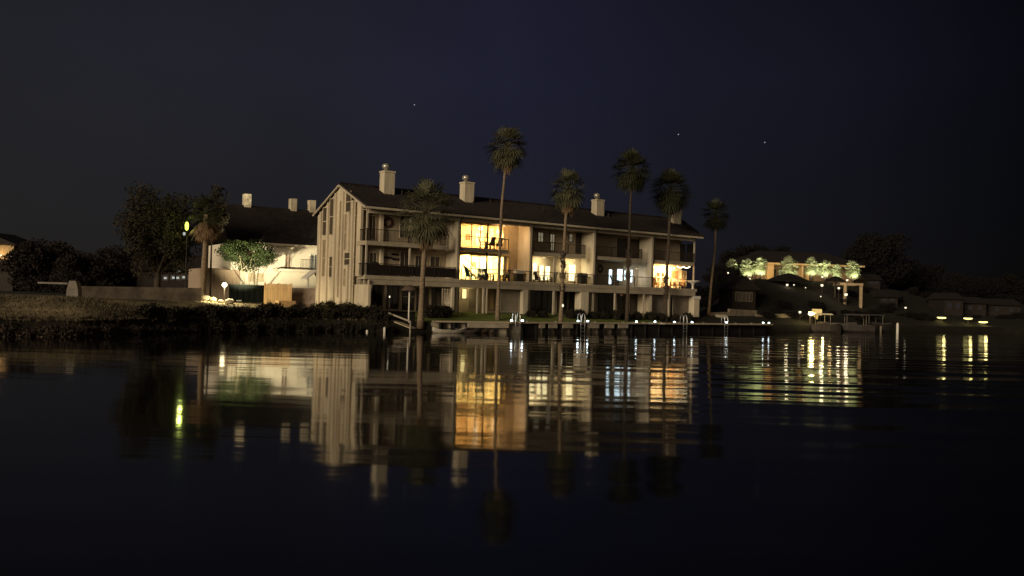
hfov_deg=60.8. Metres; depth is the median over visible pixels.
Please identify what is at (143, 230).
oak tree
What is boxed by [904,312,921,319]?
slope shrub
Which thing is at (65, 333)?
shore bush
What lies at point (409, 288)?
patio parasol
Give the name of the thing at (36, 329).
shore bush
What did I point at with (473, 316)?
lawn
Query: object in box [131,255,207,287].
house
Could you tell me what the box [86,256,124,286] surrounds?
tree
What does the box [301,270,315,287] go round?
entry canopy
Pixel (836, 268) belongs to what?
fan palm
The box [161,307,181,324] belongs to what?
shore bush
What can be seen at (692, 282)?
pedestal bowl
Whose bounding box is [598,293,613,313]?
patio door
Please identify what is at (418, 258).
window
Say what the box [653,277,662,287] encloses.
porch chair
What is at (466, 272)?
lounge chair
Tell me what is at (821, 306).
slope shrub
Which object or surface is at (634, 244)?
window
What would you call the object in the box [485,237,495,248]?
patio chair
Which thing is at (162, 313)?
shore bush
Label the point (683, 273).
window
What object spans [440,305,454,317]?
patio bush
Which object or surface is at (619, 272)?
window
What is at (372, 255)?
window
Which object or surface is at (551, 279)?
patio chair
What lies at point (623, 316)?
patio bush
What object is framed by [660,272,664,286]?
window
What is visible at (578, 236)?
window
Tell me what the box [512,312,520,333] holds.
swim ladder
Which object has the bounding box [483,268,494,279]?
patio chair
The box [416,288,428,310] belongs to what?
patio door
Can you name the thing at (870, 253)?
tree
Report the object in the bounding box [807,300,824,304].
slope shrub
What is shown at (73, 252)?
tree
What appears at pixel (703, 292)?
tree
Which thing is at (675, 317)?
patio bush
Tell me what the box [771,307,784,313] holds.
slope shrub
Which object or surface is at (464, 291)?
door window
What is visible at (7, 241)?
hillside house
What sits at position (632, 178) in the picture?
fan palm
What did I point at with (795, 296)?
ground
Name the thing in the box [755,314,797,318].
retaining wall
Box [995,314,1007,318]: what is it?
slope shrub
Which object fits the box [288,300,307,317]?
shore bush
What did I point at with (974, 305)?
shore house
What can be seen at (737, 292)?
boathouse
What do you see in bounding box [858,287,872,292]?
slope shrub
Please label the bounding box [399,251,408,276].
window
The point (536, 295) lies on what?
patio door
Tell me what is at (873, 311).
slope shrub
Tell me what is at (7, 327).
shore bush
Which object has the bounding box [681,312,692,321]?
patio bush
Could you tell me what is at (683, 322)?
swim ladder
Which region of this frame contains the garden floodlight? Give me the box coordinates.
[222,283,226,298]
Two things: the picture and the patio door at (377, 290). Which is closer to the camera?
the patio door at (377, 290)
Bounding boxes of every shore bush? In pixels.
[0,321,17,336]
[0,323,26,336]
[0,326,11,336]
[14,328,34,336]
[20,326,38,336]
[26,327,51,336]
[37,322,62,336]
[45,323,72,336]
[54,324,78,336]
[59,327,81,336]
[69,322,97,336]
[81,322,101,335]
[95,326,112,335]
[97,320,119,334]
[126,324,143,334]
[136,299,160,318]
[138,324,158,333]
[150,304,168,319]
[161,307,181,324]
[171,304,190,318]
[185,307,199,316]
[193,302,212,316]
[204,302,222,322]
[207,320,225,331]
[222,306,243,318]
[239,305,260,317]
[244,318,260,331]
[254,299,275,318]
[269,300,283,313]
[275,303,294,318]
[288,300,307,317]
[300,322,313,331]
[301,304,318,317]
[302,307,321,318]
[307,323,320,330]
[319,308,335,319]
[320,324,334,330]
[327,321,348,331]
[331,306,348,319]
[334,301,358,318]
[338,320,353,331]
[348,301,369,319]
[351,325,364,331]
[357,302,383,319]
[361,322,377,331]
[369,320,390,331]
[370,311,384,323]
[381,311,395,322]
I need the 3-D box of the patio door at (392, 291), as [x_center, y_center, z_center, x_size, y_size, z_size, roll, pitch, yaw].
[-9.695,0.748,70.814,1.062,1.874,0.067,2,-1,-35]
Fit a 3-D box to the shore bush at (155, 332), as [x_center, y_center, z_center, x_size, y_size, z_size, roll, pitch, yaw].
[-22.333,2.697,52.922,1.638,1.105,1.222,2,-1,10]
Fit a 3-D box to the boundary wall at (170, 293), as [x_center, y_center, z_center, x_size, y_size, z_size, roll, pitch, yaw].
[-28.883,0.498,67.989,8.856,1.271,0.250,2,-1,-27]
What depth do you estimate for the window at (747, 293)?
104.01 m
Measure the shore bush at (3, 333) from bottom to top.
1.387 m
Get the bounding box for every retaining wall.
[709,312,729,315]
[728,309,756,315]
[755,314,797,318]
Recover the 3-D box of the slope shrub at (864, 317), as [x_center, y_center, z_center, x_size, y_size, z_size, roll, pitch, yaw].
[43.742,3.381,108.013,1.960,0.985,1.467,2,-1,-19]
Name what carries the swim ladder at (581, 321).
attached to the dock
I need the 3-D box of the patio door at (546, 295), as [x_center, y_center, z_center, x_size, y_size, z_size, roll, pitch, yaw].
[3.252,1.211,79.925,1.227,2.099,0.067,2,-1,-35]
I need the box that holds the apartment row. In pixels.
[312,163,703,316]
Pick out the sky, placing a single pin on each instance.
(906, 117)
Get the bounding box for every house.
[0,233,34,290]
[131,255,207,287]
[188,194,317,301]
[854,274,882,288]
[869,290,899,307]
[926,292,966,315]
[963,297,989,315]
[982,298,1023,315]
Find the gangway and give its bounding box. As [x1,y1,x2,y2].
[388,313,414,332]
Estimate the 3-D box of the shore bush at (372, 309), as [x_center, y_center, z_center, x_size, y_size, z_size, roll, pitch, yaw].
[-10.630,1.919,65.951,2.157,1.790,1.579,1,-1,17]
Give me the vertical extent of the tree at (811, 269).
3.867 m
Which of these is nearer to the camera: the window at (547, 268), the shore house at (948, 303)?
the window at (547, 268)
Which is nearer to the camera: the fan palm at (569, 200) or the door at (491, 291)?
the fan palm at (569, 200)
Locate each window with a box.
[162,275,168,280]
[175,275,180,279]
[284,254,291,268]
[310,254,316,269]
[368,215,376,239]
[369,252,376,262]
[399,216,408,238]
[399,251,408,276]
[414,255,421,276]
[430,256,439,265]
[461,288,466,298]
[532,262,537,279]
[537,232,543,241]
[539,265,543,280]
[544,266,550,280]
[549,234,554,250]
[568,264,575,281]
[569,234,572,241]
[575,233,581,252]
[608,269,612,284]
[616,268,622,281]
[617,238,627,257]
[629,269,632,282]
[630,239,639,258]
[655,272,659,285]
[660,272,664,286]
[680,244,684,261]
[681,270,686,285]
[687,244,693,260]
[746,292,748,301]
[947,302,951,308]
[955,303,959,308]
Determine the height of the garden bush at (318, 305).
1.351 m
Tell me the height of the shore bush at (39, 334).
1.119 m
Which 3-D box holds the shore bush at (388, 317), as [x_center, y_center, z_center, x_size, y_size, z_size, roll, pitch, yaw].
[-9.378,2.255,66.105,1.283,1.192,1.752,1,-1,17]
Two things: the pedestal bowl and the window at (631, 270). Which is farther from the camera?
the pedestal bowl
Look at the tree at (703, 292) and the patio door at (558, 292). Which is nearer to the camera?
the patio door at (558, 292)
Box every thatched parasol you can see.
[765,273,810,283]
[825,276,845,296]
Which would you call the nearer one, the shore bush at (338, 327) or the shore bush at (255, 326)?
the shore bush at (255, 326)
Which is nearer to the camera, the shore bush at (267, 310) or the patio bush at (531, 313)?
the shore bush at (267, 310)
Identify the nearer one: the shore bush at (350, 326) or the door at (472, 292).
the shore bush at (350, 326)
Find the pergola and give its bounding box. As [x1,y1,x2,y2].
[833,283,862,307]
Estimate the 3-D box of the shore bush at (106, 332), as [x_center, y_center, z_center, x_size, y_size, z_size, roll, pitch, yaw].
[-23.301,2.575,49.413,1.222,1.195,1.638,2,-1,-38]
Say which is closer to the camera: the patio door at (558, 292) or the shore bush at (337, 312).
the shore bush at (337, 312)
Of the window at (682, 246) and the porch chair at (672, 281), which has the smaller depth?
the porch chair at (672, 281)
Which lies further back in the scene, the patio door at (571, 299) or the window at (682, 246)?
the window at (682, 246)
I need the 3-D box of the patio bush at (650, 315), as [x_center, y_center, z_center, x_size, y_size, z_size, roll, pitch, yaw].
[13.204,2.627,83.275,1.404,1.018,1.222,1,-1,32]
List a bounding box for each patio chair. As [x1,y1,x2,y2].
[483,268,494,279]
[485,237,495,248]
[500,271,510,280]
[534,272,543,282]
[547,272,557,282]
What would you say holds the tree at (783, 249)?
on the ground at (795, 296)
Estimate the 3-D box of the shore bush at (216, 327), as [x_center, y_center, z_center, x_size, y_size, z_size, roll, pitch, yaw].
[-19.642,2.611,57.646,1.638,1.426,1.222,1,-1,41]
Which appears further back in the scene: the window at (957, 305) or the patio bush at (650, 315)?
the window at (957, 305)
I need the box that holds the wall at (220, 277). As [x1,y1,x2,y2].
[206,269,239,300]
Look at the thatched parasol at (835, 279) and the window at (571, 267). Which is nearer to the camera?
the window at (571, 267)
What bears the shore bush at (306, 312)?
on the ground at (795, 296)
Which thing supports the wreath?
attached to the apartment row
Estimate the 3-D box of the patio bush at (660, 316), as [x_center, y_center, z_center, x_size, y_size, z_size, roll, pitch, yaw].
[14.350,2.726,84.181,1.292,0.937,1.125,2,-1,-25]
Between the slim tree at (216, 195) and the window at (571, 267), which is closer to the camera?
the slim tree at (216, 195)
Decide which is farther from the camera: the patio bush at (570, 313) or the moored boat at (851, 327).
the moored boat at (851, 327)
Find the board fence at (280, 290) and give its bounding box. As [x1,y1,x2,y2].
[264,283,291,303]
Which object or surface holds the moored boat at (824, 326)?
on the water
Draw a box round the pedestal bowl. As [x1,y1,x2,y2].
[685,280,699,288]
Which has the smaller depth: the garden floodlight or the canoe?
the canoe
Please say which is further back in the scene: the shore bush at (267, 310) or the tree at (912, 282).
the tree at (912, 282)
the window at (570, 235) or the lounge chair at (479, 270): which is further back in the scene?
the window at (570, 235)
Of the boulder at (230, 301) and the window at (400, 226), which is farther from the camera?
the window at (400, 226)
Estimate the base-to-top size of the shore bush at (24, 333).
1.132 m
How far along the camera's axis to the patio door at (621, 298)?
85.16 m
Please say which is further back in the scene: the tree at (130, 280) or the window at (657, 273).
the tree at (130, 280)
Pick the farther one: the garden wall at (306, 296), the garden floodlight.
the garden wall at (306, 296)
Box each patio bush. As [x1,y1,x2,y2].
[424,304,439,318]
[431,304,444,317]
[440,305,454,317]
[525,310,536,317]
[538,310,548,317]
[564,309,576,318]
[575,308,586,318]
[587,311,597,318]
[598,311,609,319]
[609,309,622,319]
[621,312,631,319]
[631,310,643,319]
[644,310,656,320]
[654,312,665,320]
[671,313,679,320]
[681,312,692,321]
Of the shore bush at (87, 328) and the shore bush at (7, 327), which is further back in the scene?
the shore bush at (87, 328)
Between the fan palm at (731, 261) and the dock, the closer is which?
the dock
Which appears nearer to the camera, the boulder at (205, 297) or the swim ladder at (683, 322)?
the boulder at (205, 297)
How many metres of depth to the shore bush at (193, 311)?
57.47 m
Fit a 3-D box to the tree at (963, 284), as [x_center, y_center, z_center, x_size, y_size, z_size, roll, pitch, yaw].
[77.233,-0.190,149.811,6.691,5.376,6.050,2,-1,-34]
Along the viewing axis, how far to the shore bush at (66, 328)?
47.37 m
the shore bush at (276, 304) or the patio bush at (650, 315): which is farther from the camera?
the patio bush at (650, 315)
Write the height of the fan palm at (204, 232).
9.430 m
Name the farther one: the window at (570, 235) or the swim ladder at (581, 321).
the window at (570, 235)
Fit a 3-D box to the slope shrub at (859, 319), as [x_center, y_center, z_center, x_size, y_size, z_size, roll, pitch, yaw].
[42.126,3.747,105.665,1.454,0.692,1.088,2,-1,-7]
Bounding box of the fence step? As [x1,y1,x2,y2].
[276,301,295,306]
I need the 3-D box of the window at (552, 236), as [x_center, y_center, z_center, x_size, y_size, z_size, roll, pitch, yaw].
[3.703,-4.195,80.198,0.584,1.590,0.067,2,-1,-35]
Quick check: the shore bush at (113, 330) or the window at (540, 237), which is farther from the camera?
the window at (540, 237)
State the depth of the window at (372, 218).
69.73 m
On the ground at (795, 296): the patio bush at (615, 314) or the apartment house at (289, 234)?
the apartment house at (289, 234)
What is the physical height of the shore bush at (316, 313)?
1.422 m
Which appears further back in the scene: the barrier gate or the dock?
the dock
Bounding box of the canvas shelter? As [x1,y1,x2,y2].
[812,309,821,321]
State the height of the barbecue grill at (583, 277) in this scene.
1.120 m
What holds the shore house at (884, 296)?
on the ground at (795, 296)
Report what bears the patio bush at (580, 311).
on the lawn at (473, 316)
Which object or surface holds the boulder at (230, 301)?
on the grass verge
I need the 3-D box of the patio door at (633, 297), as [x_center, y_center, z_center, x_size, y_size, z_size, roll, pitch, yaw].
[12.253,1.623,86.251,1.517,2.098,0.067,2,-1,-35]
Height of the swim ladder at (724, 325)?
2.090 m
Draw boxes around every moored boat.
[807,313,840,332]
[832,314,874,332]
[867,314,891,330]
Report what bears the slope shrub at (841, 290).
on the ground at (795, 296)
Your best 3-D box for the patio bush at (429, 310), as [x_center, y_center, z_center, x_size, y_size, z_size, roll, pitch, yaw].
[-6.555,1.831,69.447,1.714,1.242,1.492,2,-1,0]
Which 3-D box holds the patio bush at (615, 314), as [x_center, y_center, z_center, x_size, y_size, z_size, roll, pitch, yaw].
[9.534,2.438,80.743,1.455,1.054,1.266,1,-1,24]
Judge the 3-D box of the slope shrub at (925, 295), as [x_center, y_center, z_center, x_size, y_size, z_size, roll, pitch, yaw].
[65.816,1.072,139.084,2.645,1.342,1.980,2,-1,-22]
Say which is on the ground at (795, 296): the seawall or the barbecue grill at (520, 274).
the seawall
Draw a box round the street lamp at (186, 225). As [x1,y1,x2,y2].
[183,219,188,287]
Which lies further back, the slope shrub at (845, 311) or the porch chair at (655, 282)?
the slope shrub at (845, 311)
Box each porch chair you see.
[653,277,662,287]
[670,278,675,287]
[676,279,684,288]
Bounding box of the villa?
[724,251,866,282]
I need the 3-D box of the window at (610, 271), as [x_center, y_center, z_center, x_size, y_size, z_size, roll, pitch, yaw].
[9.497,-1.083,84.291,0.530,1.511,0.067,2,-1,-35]
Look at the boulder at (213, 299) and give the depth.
71.28 m
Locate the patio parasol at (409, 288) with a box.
[402,285,416,322]
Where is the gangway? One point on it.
(410, 327)
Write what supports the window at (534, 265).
in the apartment row
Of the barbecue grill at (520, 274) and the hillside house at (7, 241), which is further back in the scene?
the hillside house at (7, 241)
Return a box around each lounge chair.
[464,268,475,279]
[477,268,485,279]
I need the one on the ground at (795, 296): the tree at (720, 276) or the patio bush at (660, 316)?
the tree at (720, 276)
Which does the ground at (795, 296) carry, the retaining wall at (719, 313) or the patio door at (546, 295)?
the retaining wall at (719, 313)
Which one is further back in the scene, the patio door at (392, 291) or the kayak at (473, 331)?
the patio door at (392, 291)
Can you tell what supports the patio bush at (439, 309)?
on the lawn at (473, 316)
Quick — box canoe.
[432,327,466,332]
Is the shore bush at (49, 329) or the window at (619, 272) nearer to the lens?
the shore bush at (49, 329)
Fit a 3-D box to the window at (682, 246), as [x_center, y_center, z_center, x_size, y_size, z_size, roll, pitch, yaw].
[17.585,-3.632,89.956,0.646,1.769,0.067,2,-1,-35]
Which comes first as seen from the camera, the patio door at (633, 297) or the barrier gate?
the barrier gate
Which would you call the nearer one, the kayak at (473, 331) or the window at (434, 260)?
the kayak at (473, 331)
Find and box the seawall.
[431,322,682,332]
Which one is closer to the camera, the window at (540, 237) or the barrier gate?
the barrier gate
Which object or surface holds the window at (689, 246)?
in the apartment row
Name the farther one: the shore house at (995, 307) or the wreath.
the shore house at (995, 307)
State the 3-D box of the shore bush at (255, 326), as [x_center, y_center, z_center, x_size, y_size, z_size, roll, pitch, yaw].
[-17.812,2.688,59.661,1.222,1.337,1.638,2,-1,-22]
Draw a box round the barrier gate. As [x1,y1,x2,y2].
[37,281,81,296]
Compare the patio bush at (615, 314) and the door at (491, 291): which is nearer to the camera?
the door at (491, 291)
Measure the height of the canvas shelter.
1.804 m
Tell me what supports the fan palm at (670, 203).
on the ground at (795, 296)
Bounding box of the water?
[0,331,1023,575]
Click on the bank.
(96, 308)
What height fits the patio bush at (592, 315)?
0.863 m
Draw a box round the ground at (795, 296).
[0,279,1023,333]
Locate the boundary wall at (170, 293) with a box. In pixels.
[81,286,201,300]
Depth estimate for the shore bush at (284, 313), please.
62.27 m
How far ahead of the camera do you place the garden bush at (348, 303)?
66.14 m
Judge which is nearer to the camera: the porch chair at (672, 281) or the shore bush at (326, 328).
the shore bush at (326, 328)
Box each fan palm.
[187,192,226,295]
[391,177,455,328]
[482,126,529,319]
[547,167,587,321]
[610,147,653,321]
[646,167,693,320]
[700,198,730,314]
[726,259,736,267]
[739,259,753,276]
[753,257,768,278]
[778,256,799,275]
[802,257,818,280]
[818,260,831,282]
[832,264,841,282]
[844,260,860,286]
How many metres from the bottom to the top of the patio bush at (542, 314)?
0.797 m
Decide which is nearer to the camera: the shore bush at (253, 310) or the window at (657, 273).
the shore bush at (253, 310)
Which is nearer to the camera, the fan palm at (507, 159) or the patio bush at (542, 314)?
the fan palm at (507, 159)
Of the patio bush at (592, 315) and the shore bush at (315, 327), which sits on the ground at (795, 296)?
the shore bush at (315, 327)
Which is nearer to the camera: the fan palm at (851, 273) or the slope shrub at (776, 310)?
the slope shrub at (776, 310)
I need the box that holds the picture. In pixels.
[671,271,677,277]
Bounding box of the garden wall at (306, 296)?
[292,288,315,306]
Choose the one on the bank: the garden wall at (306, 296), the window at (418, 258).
the garden wall at (306, 296)
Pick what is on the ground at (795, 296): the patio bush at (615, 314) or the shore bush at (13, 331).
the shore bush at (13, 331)
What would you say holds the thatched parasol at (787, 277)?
on the ground at (795, 296)
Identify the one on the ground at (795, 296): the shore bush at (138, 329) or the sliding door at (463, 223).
the shore bush at (138, 329)
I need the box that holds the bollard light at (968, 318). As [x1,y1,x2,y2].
[963,316,972,323]
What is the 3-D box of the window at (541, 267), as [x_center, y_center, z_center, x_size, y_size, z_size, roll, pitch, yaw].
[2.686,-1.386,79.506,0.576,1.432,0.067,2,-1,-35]
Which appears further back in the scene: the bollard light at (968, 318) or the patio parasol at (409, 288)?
the bollard light at (968, 318)
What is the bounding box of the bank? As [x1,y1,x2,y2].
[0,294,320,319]
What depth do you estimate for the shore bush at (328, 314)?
64.33 m
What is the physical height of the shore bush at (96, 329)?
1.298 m
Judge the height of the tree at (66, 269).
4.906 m
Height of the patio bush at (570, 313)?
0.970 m
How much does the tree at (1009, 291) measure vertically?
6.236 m
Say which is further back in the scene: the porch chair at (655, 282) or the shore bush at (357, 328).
the porch chair at (655, 282)
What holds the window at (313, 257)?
in the apartment house at (289, 234)
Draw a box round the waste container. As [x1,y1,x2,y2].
[228,284,263,303]
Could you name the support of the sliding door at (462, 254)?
in the apartment row
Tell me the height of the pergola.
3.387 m
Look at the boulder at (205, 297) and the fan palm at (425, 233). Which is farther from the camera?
the boulder at (205, 297)
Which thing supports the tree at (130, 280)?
on the ground at (795, 296)
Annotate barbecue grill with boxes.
[510,270,523,281]
[575,273,588,283]
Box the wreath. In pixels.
[384,217,393,227]
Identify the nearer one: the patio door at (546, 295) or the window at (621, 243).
the patio door at (546, 295)
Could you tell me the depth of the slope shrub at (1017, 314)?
131.53 m
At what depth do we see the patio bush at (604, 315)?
79.76 m
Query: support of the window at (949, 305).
in the shore house at (948, 303)
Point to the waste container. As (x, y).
(247, 293)
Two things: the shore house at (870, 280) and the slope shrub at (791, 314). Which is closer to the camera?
the slope shrub at (791, 314)
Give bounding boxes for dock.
[432,320,772,332]
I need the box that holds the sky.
[0,0,1023,294]
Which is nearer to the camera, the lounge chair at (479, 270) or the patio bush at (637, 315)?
the lounge chair at (479, 270)
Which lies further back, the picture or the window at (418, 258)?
the picture
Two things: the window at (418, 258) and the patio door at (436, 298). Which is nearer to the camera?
the window at (418, 258)
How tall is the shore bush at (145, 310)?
1.539 m
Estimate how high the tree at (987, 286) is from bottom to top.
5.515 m
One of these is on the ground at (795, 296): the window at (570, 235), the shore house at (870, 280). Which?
the shore house at (870, 280)
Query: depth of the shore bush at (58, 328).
47.09 m
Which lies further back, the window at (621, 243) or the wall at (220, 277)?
the window at (621, 243)
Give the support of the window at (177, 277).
in the house at (171, 280)
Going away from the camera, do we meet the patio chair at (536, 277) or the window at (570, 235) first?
the patio chair at (536, 277)
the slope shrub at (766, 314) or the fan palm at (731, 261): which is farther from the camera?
the fan palm at (731, 261)
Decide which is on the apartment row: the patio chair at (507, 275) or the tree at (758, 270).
the patio chair at (507, 275)
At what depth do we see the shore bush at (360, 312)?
65.35 m
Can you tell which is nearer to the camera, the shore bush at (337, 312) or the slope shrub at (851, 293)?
the shore bush at (337, 312)
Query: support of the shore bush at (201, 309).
on the ground at (795, 296)
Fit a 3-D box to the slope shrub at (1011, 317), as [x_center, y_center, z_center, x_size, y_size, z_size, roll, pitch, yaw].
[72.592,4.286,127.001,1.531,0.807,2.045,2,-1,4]
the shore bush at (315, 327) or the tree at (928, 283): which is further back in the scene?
the tree at (928, 283)
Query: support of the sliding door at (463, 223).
in the apartment row
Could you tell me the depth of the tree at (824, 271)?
130.78 m
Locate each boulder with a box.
[201,295,210,300]
[208,297,216,301]
[225,298,234,303]
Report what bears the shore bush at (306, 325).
on the ground at (795, 296)
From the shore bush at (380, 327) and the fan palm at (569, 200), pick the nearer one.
the shore bush at (380, 327)
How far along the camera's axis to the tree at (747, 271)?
130.77 m
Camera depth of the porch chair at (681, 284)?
88.44 m
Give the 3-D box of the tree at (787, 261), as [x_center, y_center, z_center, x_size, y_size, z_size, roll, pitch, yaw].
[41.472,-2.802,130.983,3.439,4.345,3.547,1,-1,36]
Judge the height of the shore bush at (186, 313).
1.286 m
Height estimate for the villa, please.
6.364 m
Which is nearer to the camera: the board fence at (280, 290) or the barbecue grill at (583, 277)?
the board fence at (280, 290)
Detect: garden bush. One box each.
[310,302,325,314]
[321,298,336,310]
[339,300,355,308]
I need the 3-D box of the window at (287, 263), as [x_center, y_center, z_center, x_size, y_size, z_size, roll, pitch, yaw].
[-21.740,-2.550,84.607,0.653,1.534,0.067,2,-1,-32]
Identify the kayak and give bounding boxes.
[455,328,478,332]
[468,328,487,332]
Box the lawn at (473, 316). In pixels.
[415,312,659,323]
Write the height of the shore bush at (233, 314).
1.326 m
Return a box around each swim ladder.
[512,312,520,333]
[577,313,584,332]
[680,315,686,332]
[721,315,727,332]
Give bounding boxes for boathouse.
[715,276,760,308]
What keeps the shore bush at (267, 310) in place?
on the ground at (795, 296)
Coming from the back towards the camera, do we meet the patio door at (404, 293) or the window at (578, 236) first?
the window at (578, 236)
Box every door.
[371,285,382,307]
[386,285,398,308]
[401,287,413,309]
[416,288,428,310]
[431,288,441,306]
[462,254,508,279]
[463,223,508,247]
[468,288,476,309]
[488,289,494,309]
[531,290,541,312]
[542,290,551,312]
[557,291,567,312]
[568,292,574,310]
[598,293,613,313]
[617,294,625,312]
[630,294,637,313]
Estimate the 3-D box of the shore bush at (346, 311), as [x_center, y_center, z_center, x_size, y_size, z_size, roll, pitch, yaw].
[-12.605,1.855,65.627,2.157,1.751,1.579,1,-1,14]
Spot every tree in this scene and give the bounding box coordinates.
[0,237,74,291]
[43,245,89,291]
[50,252,108,293]
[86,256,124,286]
[94,244,138,286]
[112,181,203,286]
[195,184,230,296]
[214,238,277,302]
[689,285,718,308]
[701,264,743,295]
[717,244,767,269]
[757,245,793,251]
[839,232,917,287]
[882,259,924,291]
[913,263,950,292]
[940,271,980,296]
[969,276,1007,298]
[996,273,1023,306]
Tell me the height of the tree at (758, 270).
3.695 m
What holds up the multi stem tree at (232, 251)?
on the bank
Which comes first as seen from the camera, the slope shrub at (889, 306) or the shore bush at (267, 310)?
the shore bush at (267, 310)
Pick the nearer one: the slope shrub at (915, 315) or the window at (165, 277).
the window at (165, 277)
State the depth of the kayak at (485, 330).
67.79 m
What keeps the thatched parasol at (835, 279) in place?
on the ground at (795, 296)
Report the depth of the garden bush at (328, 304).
65.41 m
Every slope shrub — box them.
[759,310,777,318]
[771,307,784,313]
[781,310,802,318]
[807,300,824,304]
[814,303,826,310]
[836,287,842,293]
[839,309,855,316]
[847,290,858,296]
[854,316,865,321]
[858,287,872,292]
[858,312,871,318]
[864,308,877,316]
[878,302,896,309]
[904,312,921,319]
[918,291,931,298]
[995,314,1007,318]
[1006,315,1016,318]
[1010,312,1022,317]
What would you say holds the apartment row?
on the ground at (795, 296)
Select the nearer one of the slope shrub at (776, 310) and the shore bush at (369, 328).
the shore bush at (369, 328)
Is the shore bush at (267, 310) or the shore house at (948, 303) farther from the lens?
the shore house at (948, 303)
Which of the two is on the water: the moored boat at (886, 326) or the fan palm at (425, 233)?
the moored boat at (886, 326)
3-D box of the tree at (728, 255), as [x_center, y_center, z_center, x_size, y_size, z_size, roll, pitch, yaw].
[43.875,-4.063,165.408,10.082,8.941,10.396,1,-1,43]
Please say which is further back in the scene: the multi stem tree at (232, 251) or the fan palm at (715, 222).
the fan palm at (715, 222)
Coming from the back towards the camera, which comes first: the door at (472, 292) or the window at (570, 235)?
the window at (570, 235)
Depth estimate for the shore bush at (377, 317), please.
65.29 m
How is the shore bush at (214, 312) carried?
on the ground at (795, 296)
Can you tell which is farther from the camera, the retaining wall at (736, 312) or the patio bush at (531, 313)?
the retaining wall at (736, 312)
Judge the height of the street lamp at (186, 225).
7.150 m

